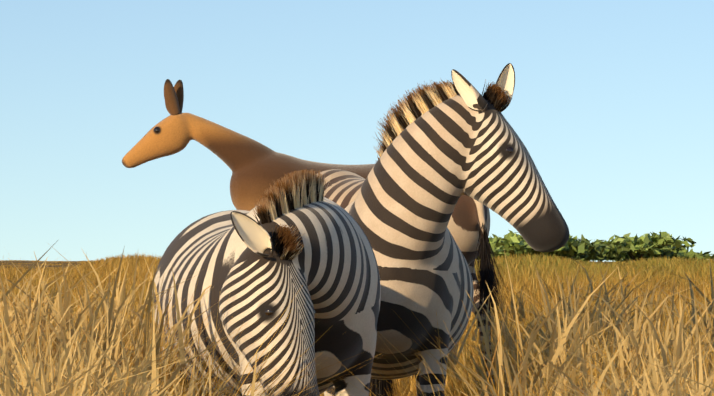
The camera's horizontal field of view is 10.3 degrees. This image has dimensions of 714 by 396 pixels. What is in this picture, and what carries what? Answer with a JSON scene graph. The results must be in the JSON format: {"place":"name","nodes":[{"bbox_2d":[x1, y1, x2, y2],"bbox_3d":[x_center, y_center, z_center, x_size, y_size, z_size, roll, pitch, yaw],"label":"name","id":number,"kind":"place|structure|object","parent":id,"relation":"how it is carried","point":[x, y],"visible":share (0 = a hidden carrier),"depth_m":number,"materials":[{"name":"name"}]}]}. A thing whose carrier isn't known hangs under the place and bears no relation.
{"place":"outdoors","nodes":[
{"label":"outdoors","id":0,"kind":"place"},
{"bbox_2d":[0,245,713,395],"bbox_3d":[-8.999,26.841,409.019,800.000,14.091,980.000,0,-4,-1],"label":"ground","id":1,"kind":"structure","parent":0,"point":[39,263],"depth_m":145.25,"materials":[{"name":"beige plant"}]},
{"bbox_2d":[152,169,380,395],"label":"zebra","id":2,"kind":"object","parent":1,"relation":"on","point":[268,256],"visible":0.92,"depth_m":12.28,"materials":[{"name":"multicoloured"}]},
{"bbox_2d":[122,79,478,368],"bbox_3d":[-0.184,0.118,17.419,1.696,1.250,0.351,2,-5,-24],"label":"impala","id":3,"kind":"object","parent":1,"relation":"on","point":[256,168],"visible":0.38,"depth_m":17.23,"materials":[{"name":"brown"}]},
{"bbox_2d":[0,252,713,376],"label":"grass","id":4,"kind":"structure","parent":1,"relation":"on","point":[521,271],"depth_m":108.12,"materials":[{"name":"yellow plant"}]},
{"bbox_2d":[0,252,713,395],"bbox_3d":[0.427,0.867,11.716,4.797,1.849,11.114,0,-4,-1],"label":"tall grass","id":5,"kind":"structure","parent":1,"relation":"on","point":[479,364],"depth_m":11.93,"materials":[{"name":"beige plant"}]},
{"bbox_2d":[148,333,659,395],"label":"grass","id":6,"kind":"structure","parent":1,"relation":"on","point":[409,385],"depth_m":16.46,"materials":[{"name":"brown plant"}]},
{"bbox_2d":[317,169,513,392],"bbox_3d":[0.060,0.385,16.481,0.511,1.042,1.677,4,-6,-39],"label":"zebra","id":7,"kind":"object","parent":1,"relation":"on","point":[468,226],"visible":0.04,"depth_m":15.98,"materials":[{"name":"multicoloured"}]},
{"bbox_2d":[324,63,568,395],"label":"zebra","id":8,"kind":"object","parent":1,"relation":"on","point":[443,147],"visible":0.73,"depth_m":14.13,"materials":[{"name":"multicoloured"}]},
{"bbox_2d":[477,230,713,261],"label":"bushes","id":9,"kind":"object","parent":1,"relation":"on","point":[625,247],"visible":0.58,"depth_m":152.16,"materials":[{"name":"green plant"}]},
{"bbox_2d":[0,0,713,261],"label":"sky","id":10,"kind":"structure","parent":0,"point":[611,104],"materials":[{"name":"blue"}]}
]}

